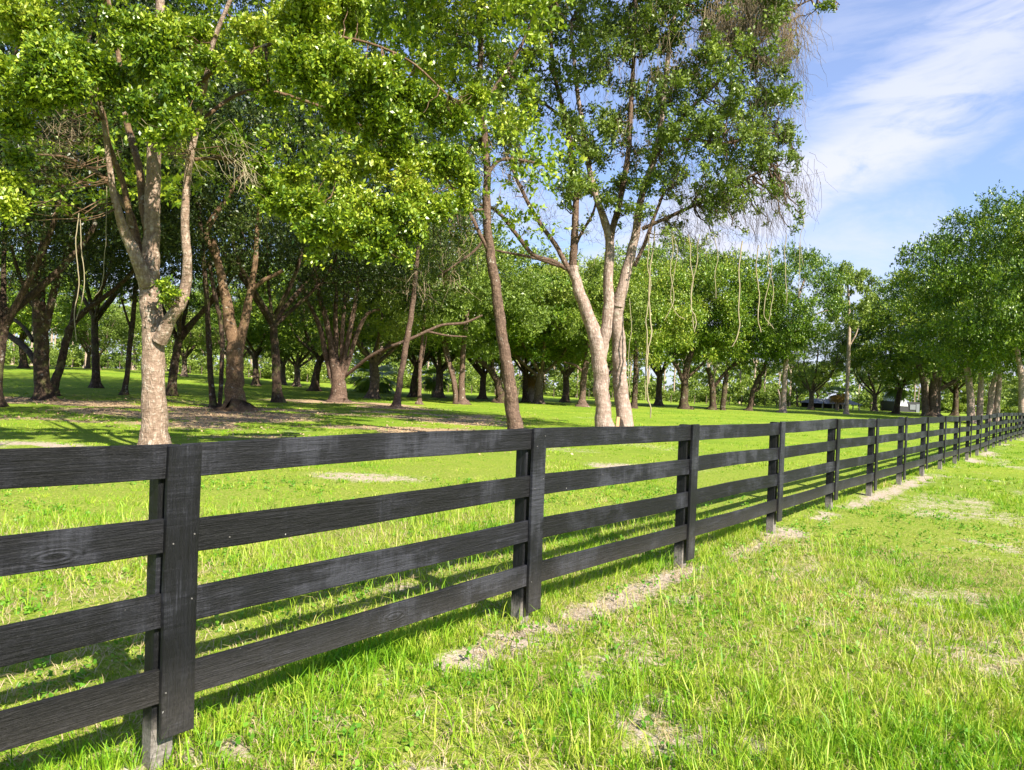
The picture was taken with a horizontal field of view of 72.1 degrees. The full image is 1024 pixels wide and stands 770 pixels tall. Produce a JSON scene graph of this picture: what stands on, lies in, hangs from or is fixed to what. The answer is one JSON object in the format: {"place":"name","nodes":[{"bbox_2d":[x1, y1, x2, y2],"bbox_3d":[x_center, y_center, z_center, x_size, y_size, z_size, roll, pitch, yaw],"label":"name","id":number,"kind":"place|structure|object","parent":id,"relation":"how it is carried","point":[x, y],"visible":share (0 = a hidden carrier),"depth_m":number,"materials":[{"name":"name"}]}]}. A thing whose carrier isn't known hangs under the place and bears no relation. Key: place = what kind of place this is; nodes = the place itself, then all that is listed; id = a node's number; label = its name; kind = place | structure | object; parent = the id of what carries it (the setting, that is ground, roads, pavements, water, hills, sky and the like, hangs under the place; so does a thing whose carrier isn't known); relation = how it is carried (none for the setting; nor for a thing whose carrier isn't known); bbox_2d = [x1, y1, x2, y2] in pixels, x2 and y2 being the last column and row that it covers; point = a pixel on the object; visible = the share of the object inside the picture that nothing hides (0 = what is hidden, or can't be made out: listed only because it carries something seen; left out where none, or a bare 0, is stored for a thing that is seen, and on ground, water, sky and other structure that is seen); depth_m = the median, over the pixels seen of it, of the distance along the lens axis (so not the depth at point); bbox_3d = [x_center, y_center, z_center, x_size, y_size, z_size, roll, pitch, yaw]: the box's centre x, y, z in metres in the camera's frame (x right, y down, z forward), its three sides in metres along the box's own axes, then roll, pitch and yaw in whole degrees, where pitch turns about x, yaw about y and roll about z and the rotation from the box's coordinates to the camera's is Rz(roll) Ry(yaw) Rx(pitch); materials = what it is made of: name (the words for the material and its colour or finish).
{"place":"outdoors","nodes":[
{"label":"outdoors","id":0,"kind":"place"},
{"bbox_2d":[0,364,1023,769],"bbox_3d":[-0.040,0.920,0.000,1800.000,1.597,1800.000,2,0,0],"label":"ground","id":1,"kind":"structure","parent":0,"point":[78,378],"depth_m":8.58,"materials":[{"name":"green plant"}]},
{"bbox_2d":[4,340,18,364],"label":"bush","id":2,"kind":"object","parent":1,"relation":"on","point":[10,352],"visible":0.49,"depth_m":107.91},
{"bbox_2d":[0,245,72,334],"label":"oak tree","id":3,"kind":"object","parent":1,"relation":"on","point":[25,313],"visible":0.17,"depth_m":71.77,"materials":[{"name":"green plant"}]},
{"bbox_2d":[0,253,119,368],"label":"oak tree","id":4,"kind":"object","parent":1,"relation":"on","point":[23,360],"visible":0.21,"depth_m":79.92,"materials":[{"name":"green plant"}]},
{"bbox_2d":[50,342,84,366],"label":"bush","id":5,"kind":"object","parent":1,"relation":"on","point":[68,357],"visible":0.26,"depth_m":117.87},
{"bbox_2d":[67,345,88,366],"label":"bush","id":6,"kind":"object","parent":1,"relation":"on","point":[75,354],"visible":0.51,"depth_m":119.02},
{"bbox_2d":[50,296,128,368],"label":"oak tree","id":7,"kind":"object","parent":1,"relation":"on","point":[88,365],"visible":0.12,"depth_m":94.30,"materials":[{"name":"plant"}]},
{"bbox_2d":[52,302,141,369],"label":"oak tree","id":8,"kind":"object","parent":1,"relation":"on","point":[114,345],"visible":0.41,"depth_m":90.90,"materials":[{"name":"plant"}]},
{"bbox_2d":[0,0,214,281],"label":"oak tree","id":9,"kind":"object","parent":1,"relation":"on","point":[85,174],"visible":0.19,"depth_m":26.17,"materials":[{"name":"green plant"}]},
{"bbox_2d":[0,50,220,387],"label":"oak tree","id":10,"kind":"object","parent":1,"relation":"on","point":[96,313],"visible":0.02,"depth_m":49.90,"materials":[{"name":"green plant"}]},
{"bbox_2d":[100,352,125,368],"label":"bush","id":11,"kind":"object","parent":1,"relation":"on","point":[106,357],"visible":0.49,"depth_m":116.39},
{"bbox_2d":[100,355,140,368],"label":"bush","id":12,"kind":"object","parent":1,"relation":"on","point":[117,358],"visible":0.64,"depth_m":108.52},
{"bbox_2d":[0,23,246,395],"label":"oak tree","id":13,"kind":"object","parent":1,"relation":"on","point":[62,356],"visible":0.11,"depth_m":36.90,"materials":[{"name":"green plant"}]},
{"bbox_2d":[106,314,141,369],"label":"tree","id":14,"kind":"object","parent":1,"relation":"on","point":[137,342],"visible":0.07,"depth_m":111.53,"materials":[{"name":"green plant"}]},
{"bbox_2d":[0,0,264,406],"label":"oak tree","id":15,"kind":"object","parent":1,"relation":"on","point":[20,302],"visible":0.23,"depth_m":26.94,"materials":[{"name":"green plant"}]},
{"bbox_2d":[0,81,270,394],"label":"oak tree","id":16,"kind":"object","parent":1,"relation":"on","point":[125,383],"visible":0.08,"depth_m":41.89,"materials":[{"name":"green plant"}]},
{"bbox_2d":[0,0,275,400],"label":"oak tree","id":17,"kind":"object","parent":1,"relation":"on","point":[42,316],"visible":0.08,"depth_m":32.87,"materials":[{"name":"green plant"}]},
{"bbox_2d":[133,345,180,369],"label":"bush","id":18,"kind":"object","parent":1,"relation":"on","point":[138,353],"visible":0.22,"depth_m":106.56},
{"bbox_2d":[122,285,221,376],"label":"oak tree","id":19,"kind":"object","parent":1,"relation":"on","point":[193,339],"visible":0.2,"depth_m":86.34,"materials":[{"name":"plant"}]},
{"bbox_2d":[24,33,322,395],"bbox_3d":[-20.087,-10.484,42.990,20.778,23.544,20.009,2,0,-16],"label":"oak tree","id":20,"kind":"object","parent":1,"relation":"on","point":[182,332],"visible":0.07,"depth_m":43.74,"materials":[{"name":"green plant"}]},
{"bbox_2d":[165,350,216,371],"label":"bush","id":21,"kind":"object","parent":1,"relation":"on","point":[192,360],"visible":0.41,"depth_m":111.17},
{"bbox_2d":[188,361,217,374],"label":"bush","id":22,"kind":"object","parent":1,"relation":"on","point":[193,365],"visible":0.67,"depth_m":110.09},
{"bbox_2d":[57,0,386,407],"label":"oak tree","id":23,"kind":"object","parent":1,"relation":"on","point":[212,395],"visible":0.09,"depth_m":32.88,"materials":[{"name":"green plant"}]},
{"bbox_2d":[186,298,263,360],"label":"oak tree","id":24,"kind":"object","parent":1,"relation":"on","point":[215,337],"visible":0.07,"depth_m":88.12,"materials":[{"name":"plant"}]},
{"bbox_2d":[5,0,452,411],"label":"oak tree","id":25,"kind":"object","parent":1,"relation":"on","point":[235,397],"visible":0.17,"depth_m":30.64,"materials":[{"name":"green plant"}]},
{"bbox_2d":[177,259,331,385],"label":"oak tree","id":26,"kind":"object","parent":1,"relation":"on","point":[260,345],"visible":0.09,"depth_m":75.27,"materials":[{"name":"green plant"}]},
{"bbox_2d":[258,357,290,378],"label":"bush","id":27,"kind":"object","parent":1,"relation":"on","point":[269,368],"visible":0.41,"depth_m":108.07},
{"bbox_2d":[251,353,303,380],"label":"bush","id":28,"kind":"object","parent":1,"relation":"on","point":[286,372],"visible":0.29,"depth_m":107.95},
{"bbox_2d":[234,289,332,384],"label":"oak tree","id":29,"kind":"object","parent":1,"relation":"on","point":[283,373],"visible":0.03,"depth_m":83.25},
{"bbox_2d":[114,3,453,402],"bbox_3d":[-13.493,-9.991,42.039,19.760,23.313,18.943,2,0,-1],"label":"oak tree","id":30,"kind":"object","parent":1,"relation":"on","point":[274,320],"visible":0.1,"depth_m":41.66,"materials":[{"name":"green plant"}]},
{"bbox_2d":[0,394,575,459],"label":"fallen leaves","id":31,"kind":"object","parent":1,"relation":"on","point":[57,413],"visible":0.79,"depth_m":28.41,"materials":[{"name":"brown plant"}]},
{"bbox_2d":[236,287,346,386],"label":"oak tree","id":32,"kind":"object","parent":1,"relation":"on","point":[297,366],"visible":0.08,"depth_m":81.60,"materials":[{"name":"plant"}]},
{"bbox_2d":[0,0,586,444],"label":"oak tree","id":33,"kind":"object","parent":1,"relation":"on","point":[54,64],"visible":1,"depth_m":11.99,"materials":[{"name":"green plant"}]},
{"bbox_2d":[74,213,79,340],"bbox_3d":[-9.894,-2.453,16.005,0.128,2.918,0.048,2,0,-14],"label":"hanging vine","id":34,"kind":"object","parent":33,"relation":"hanging from","point":[78,276],"visible":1,"depth_m":16.00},
{"bbox_2d":[229,245,405,390],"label":"oak tree","id":35,"kind":"object","parent":1,"relation":"on","point":[291,328],"visible":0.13,"depth_m":68.17,"materials":[{"name":"green plant"}]},
{"bbox_2d":[294,353,349,381],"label":"bush","id":36,"kind":"object","parent":1,"relation":"on","point":[308,368],"visible":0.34,"depth_m":109.66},
{"bbox_2d":[214,57,512,402],"bbox_3d":[-11.441,-9.381,47.954,21.254,23.850,19.566,2,0,23],"label":"oak tree","id":37,"kind":"object","parent":1,"relation":"on","point":[337,361],"visible":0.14,"depth_m":46.70,"materials":[{"name":"green plant"}]},
{"bbox_2d":[262,249,466,398],"bbox_3d":[-11.293,-6.112,58.216,16.907,15.321,17.825,2,0,28],"label":"oak tree","id":38,"kind":"object","parent":1,"relation":"on","point":[376,361],"visible":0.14,"depth_m":56.81,"materials":[{"name":"plant"}]},
{"bbox_2d":[345,359,397,393],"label":"cabbage palm","id":39,"kind":"object","parent":1,"relation":"on","point":[362,384],"visible":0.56,"depth_m":76.98,"materials":[{"name":"plant"}]},
{"bbox_2d":[354,339,395,364],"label":"tree","id":40,"kind":"object","parent":1,"relation":"on","point":[360,356],"visible":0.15,"depth_m":130.12,"materials":[{"name":"green plant"}]},
{"bbox_2d":[378,359,410,387],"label":"bush","id":41,"kind":"object","parent":1,"relation":"on","point":[405,377],"visible":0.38,"depth_m":111.42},
{"bbox_2d":[312,119,496,407],"bbox_3d":[-6.624,-7.739,42.948,11.874,20.769,11.743,2,0,0],"label":"oak tree","id":42,"kind":"object","parent":1,"relation":"on","point":[396,402],"visible":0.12,"depth_m":42.85,"materials":[{"name":"green plant"}]},
{"bbox_2d":[331,262,504,396],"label":"oak tree","id":43,"kind":"object","parent":1,"relation":"on","point":[413,391],"visible":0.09,"depth_m":67.53,"materials":[{"name":"green plant"}]},
{"bbox_2d":[354,216,497,404],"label":"oak tree","id":44,"kind":"object","parent":1,"relation":"on","point":[433,321],"visible":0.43,"depth_m":49.28,"materials":[{"name":"green plant"}]},
{"bbox_2d":[421,368,450,394],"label":"cabbage palm","id":45,"kind":"object","parent":1,"relation":"on","point":[429,383],"visible":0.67,"depth_m":79.07,"materials":[{"name":"plant"}]},
{"bbox_2d":[374,290,506,397],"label":"oak tree","id":46,"kind":"object","parent":1,"relation":"on","point":[440,370],"visible":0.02,"depth_m":71.62,"materials":[{"name":"plant"}]},
{"bbox_2d":[7,357,882,410],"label":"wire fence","id":47,"kind":"object","parent":1,"relation":"on","point":[694,401],"visible":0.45,"depth_m":104.04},
{"bbox_2d":[372,228,560,404],"bbox_3d":[-3.534,-5.041,55.131,14.860,14.668,14.444,2,0,-37],"label":"oak tree","id":48,"kind":"object","parent":1,"relation":"on","point":[520,292],"visible":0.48,"depth_m":53.56,"materials":[{"name":"green plant"}]},
{"bbox_2d":[444,368,494,391],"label":"bush","id":49,"kind":"object","parent":1,"relation":"on","point":[473,381],"visible":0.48,"depth_m":111.22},
{"bbox_2d":[414,233,590,402],"bbox_3d":[-1.371,-5.390,62.022,16.592,15.737,16.956,2,0,0],"label":"oak tree","id":50,"kind":"object","parent":1,"relation":"on","point":[516,336],"visible":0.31,"depth_m":59.80,"materials":[{"name":"green plant"}]},
{"bbox_2d":[456,314,552,398],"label":"oak tree","id":51,"kind":"object","parent":1,"relation":"on","point":[482,372],"visible":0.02,"depth_m":74.70,"materials":[{"name":"plant"}]},
{"bbox_2d":[370,0,646,428],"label":"oak tree","id":52,"kind":"object","parent":1,"relation":"on","point":[513,415],"visible":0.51,"depth_m":19.93,"materials":[{"name":"green plant"}]},
{"bbox_2d":[0,413,1023,769],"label":"board fence","id":53,"kind":"object","parent":1,"relation":"on","point":[172,535],"visible":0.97,"depth_m":3.48,"materials":[{"name":"black paint"}]},
{"bbox_2d":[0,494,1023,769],"bbox_3d":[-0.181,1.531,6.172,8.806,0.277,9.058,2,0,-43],"label":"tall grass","id":54,"kind":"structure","parent":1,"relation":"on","point":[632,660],"depth_m":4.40,"materials":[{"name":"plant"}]},
{"bbox_2d":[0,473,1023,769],"bbox_3d":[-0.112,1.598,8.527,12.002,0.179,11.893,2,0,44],"label":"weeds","id":55,"kind":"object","parent":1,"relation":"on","point":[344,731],"visible":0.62,"depth_m":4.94,"materials":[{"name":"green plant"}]},
{"bbox_2d":[7,293,1016,405],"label":"distant woods","id":56,"kind":"object","parent":1,"relation":"on","point":[851,386],"visible":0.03,"depth_m":182.99,"materials":[{"name":"plant"}]},
{"bbox_2d":[461,261,600,401],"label":"oak tree","id":57,"kind":"object","parent":1,"relation":"on","point":[524,370],"visible":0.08,"depth_m":68.81,"materials":[{"name":"green plant"}]},
{"bbox_2d":[516,367,551,401],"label":"cabbage palm","id":58,"kind":"object","parent":1,"relation":"on","point":[531,383],"visible":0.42,"depth_m":71.55,"materials":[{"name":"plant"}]},
{"bbox_2d":[454,250,631,403],"bbox_3d":[2.736,-4.986,65.743,16.636,14.300,15.780,2,0,-11],"label":"oak tree","id":59,"kind":"object","parent":1,"relation":"on","point":[538,391],"visible":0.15,"depth_m":64.97,"materials":[{"name":"plant"}]},
{"bbox_2d":[539,358,581,378],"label":"tree","id":60,"kind":"object","parent":1,"relation":"on","point":[555,372],"visible":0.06,"depth_m":120.44,"materials":[{"name":"green plant"}]},
{"bbox_2d":[546,375,579,396],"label":"bush","id":61,"kind":"object","parent":1,"relation":"on","point":[559,392],"visible":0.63,"depth_m":111.78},
{"bbox_2d":[557,371,610,396],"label":"bush","id":62,"kind":"object","parent":1,"relation":"on","point":[588,384],"visible":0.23,"depth_m":113.00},
{"bbox_2d":[532,309,637,402],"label":"oak tree","id":63,"kind":"object","parent":1,"relation":"on","point":[566,374],"visible":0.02,"depth_m":77.69,"materials":[{"name":"plant"}]},
{"bbox_2d":[528,246,669,406],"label":"oak tree","id":64,"kind":"object","parent":1,"relation":"on","point":[583,350],"visible":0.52,"depth_m":59.56,"materials":[{"name":"green plant"}]},
{"bbox_2d":[561,259,660,374],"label":"oak tree","id":65,"kind":"object","parent":1,"relation":"on","point":[610,371],"visible":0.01,"depth_m":75.11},
{"bbox_2d":[576,240,708,408],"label":"oak tree","id":66,"kind":"object","parent":1,"relation":"on","point":[675,326],"visible":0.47,"depth_m":62.21,"materials":[{"name":"green plant"}]},
{"bbox_2d":[637,376,673,400],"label":"bush","id":67,"kind":"object","parent":1,"relation":"on","point":[642,385],"visible":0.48,"depth_m":113.60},
{"bbox_2d":[474,0,839,426],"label":"oak tree","id":68,"kind":"object","parent":1,"relation":"on","point":[643,37],"visible":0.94,"depth_m":23.51,"materials":[{"name":"green plant"}]},
{"bbox_2d":[644,234,650,399],"bbox_3d":[4.454,-2.236,23.198,0.195,5.463,0.088,2,0,-9],"label":"hanging vine","id":69,"kind":"object","parent":68,"relation":"hanging from","point":[646,317],"visible":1,"depth_m":23.19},
{"bbox_2d":[646,226,655,417],"bbox_3d":[4.582,-2.073,23.189,0.272,6.319,0.137,2,0,0],"label":"hanging vine","id":70,"kind":"object","parent":68,"relation":"hanging from","point":[650,318],"visible":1,"depth_m":23.19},
{"bbox_2d":[732,241,742,346],"bbox_3d":[7.446,-3.008,23.190,0.246,3.508,0.088,2,0,-6],"label":"hanging vine","id":71,"kind":"object","parent":68,"relation":"hanging from","point":[739,292],"visible":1,"depth_m":23.18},
{"bbox_2d":[623,245,726,405],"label":"oak tree","id":72,"kind":"object","parent":1,"relation":"on","point":[658,396],"visible":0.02,"depth_m":79.30,"materials":[{"name":"plant"}]},
{"bbox_2d":[664,389,701,402],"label":"bush","id":73,"kind":"object","parent":1,"relation":"on","point":[674,398],"visible":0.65,"depth_m":106.73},
{"bbox_2d":[671,378,719,402],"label":"bush","id":74,"kind":"object","parent":1,"relation":"on","point":[694,385],"visible":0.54,"depth_m":117.65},
{"bbox_2d":[623,228,769,409],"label":"oak tree","id":75,"kind":"object","parent":1,"relation":"on","point":[685,375],"visible":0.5,"depth_m":67.55,"materials":[{"name":"green plant"}]},
{"bbox_2d":[678,349,729,385],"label":"tree","id":76,"kind":"object","parent":1,"relation":"on","point":[697,375],"visible":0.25,"depth_m":143.50,"materials":[{"name":"green plant"}]},
{"bbox_2d":[661,245,796,409],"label":"oak tree","id":77,"kind":"object","parent":1,"relation":"on","point":[724,374],"visible":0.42,"depth_m":68.92,"materials":[{"name":"green plant"}]},
{"bbox_2d":[716,376,765,404],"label":"bush","id":78,"kind":"object","parent":1,"relation":"on","point":[739,389],"visible":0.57,"depth_m":110.76,"materials":[{"name":"plant"}]},
{"bbox_2d":[729,359,772,389],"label":"tree","id":79,"kind":"object","parent":1,"relation":"on","point":[743,376],"visible":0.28,"depth_m":143.13,"materials":[{"name":"green plant"}]},
{"bbox_2d":[737,387,778,405],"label":"bush","id":80,"kind":"object","parent":1,"relation":"on","point":[760,393],"visible":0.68,"depth_m":108.89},
{"bbox_2d":[697,292,827,410],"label":"oak tree","id":81,"kind":"object","parent":1,"relation":"on","point":[758,379],"visible":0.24,"depth_m":72.57,"materials":[{"name":"green plant"}]},
{"bbox_2d":[743,384,794,404],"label":"bush","id":82,"kind":"object","parent":1,"relation":"on","point":[771,393],"visible":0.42,"depth_m":111.85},
{"bbox_2d":[726,239,853,412],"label":"oak tree","id":83,"kind":"object","parent":1,"relation":"on","point":[817,263],"visible":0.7,"depth_m":69.49,"materials":[{"name":"green plant"}]},
{"bbox_2d":[779,363,813,406],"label":"tree","id":84,"kind":"object","parent":1,"relation":"on","point":[800,390],"visible":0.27,"depth_m":113.77,"materials":[{"name":"green plant"}]},
{"bbox_2d":[762,324,866,409],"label":"oak tree","id":85,"kind":"object","parent":1,"relation":"on","point":[819,375],"visible":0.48,"depth_m":93.45,"materials":[{"name":"plant"}]},
{"bbox_2d":[807,363,843,397],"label":"tree","id":86,"kind":"object","parent":1,"relation":"on","point":[827,385],"visible":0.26,"depth_m":119.33,"materials":[{"name":"green plant"}]},
{"bbox_2d":[801,398,860,409],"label":"shed","id":87,"kind":"structure","parent":1,"relation":"on","point":[819,404],"depth_m":112.18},
{"bbox_2d":[824,386,853,409],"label":"tree","id":88,"kind":"object","parent":1,"relation":"on","point":[838,399],"visible":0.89,"depth_m":99.53,"materials":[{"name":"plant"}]},
{"bbox_2d":[821,260,879,413],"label":"oak tree","id":89,"kind":"object","parent":1,"relation":"on","point":[860,284],"visible":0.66,"depth_m":77.81,"materials":[{"name":"green plant"}]},
{"bbox_2d":[857,384,885,403],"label":"bush","id":90,"kind":"object","parent":1,"relation":"on","point":[865,392],"visible":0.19,"depth_m":120.89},
{"bbox_2d":[825,336,920,410],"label":"oak tree","id":91,"kind":"object","parent":1,"relation":"on","point":[867,384],"visible":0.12,"depth_m":104.96,"materials":[{"name":"plant"}]},
{"bbox_2d":[861,392,885,408],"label":"bush","id":92,"kind":"object","parent":1,"relation":"on","point":[870,399],"visible":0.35,"depth_m":114.42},
{"bbox_2d":[822,301,969,413],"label":"oak tree","id":93,"kind":"object","parent":1,"relation":"on","point":[896,408],"visible":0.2,"depth_m":90.36,"materials":[{"name":"green plant"}]},
{"bbox_2d":[879,377,915,402],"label":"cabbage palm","id":94,"kind":"object","parent":1,"relation":"on","point":[891,392],"visible":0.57,"depth_m":97.53,"materials":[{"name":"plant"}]},
{"bbox_2d":[880,391,919,412],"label":"house","id":95,"kind":"structure","parent":1,"relation":"on","point":[904,407],"depth_m":110.00,"materials":[{"name":"white"}]},
{"bbox_2d":[841,256,1019,416],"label":"oak tree","id":96,"kind":"object","parent":1,"relation":"on","point":[931,402],"visible":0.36,"depth_m":83.57,"materials":[{"name":"green plant"}]},
{"bbox_2d":[876,298,1016,415],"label":"oak tree","id":97,"kind":"object","parent":1,"relation":"on","point":[955,405],"visible":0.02,"depth_m":94.83,"materials":[{"name":"green plant"}]},
{"bbox_2d":[875,203,1023,423],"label":"oak tree","id":98,"kind":"object","parent":1,"relation":"on","point":[995,380],"visible":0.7,"depth_m":63.24,"materials":[{"name":"green plant"}]},
{"bbox_2d":[941,388,966,411],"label":"bush","id":99,"kind":"object","parent":1,"relation":"on","point":[949,400],"visible":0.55,"depth_m":116.37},
{"bbox_2d":[941,373,977,399],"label":"tree","id":100,"kind":"object","parent":1,"relation":"on","point":[963,390],"visible":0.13,"depth_m":117.33,"materials":[{"name":"green plant"}]},
{"bbox_2d":[917,179,1023,424],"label":"oak tree","id":101,"kind":"object","parent":1,"relation":"on","point":[983,279],"visible":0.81,"depth_m":59.89,"materials":[{"name":"green plant"}]},
{"bbox_2d":[931,233,1023,383],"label":"live oak","id":102,"kind":"object","parent":1,"relation":"on","point":[1002,313],"visible":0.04,"depth_m":75.39,"materials":[{"name":"green plant"}]},
{"bbox_2d":[984,392,1017,412],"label":"bush","id":103,"kind":"object","parent":1,"relation":"on","point":[1010,403],"visible":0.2,"depth_m":118.46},
{"bbox_2d":[1002,377,1018,397],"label":"tree","id":104,"kind":"object","parent":1,"relation":"on","point":[1009,385],"visible":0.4,"depth_m":129.22,"materials":[{"name":"green plant"}]},
{"bbox_2d":[0,378,1023,499],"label":"field grass","id":105,"kind":"structure","parent":0,"point":[989,458],"depth_m":21.09,"materials":[{"name":"plant"}]},
{"bbox_2d":[0,0,1023,405],"label":"sky","id":106,"kind":"structure","parent":0,"point":[920,111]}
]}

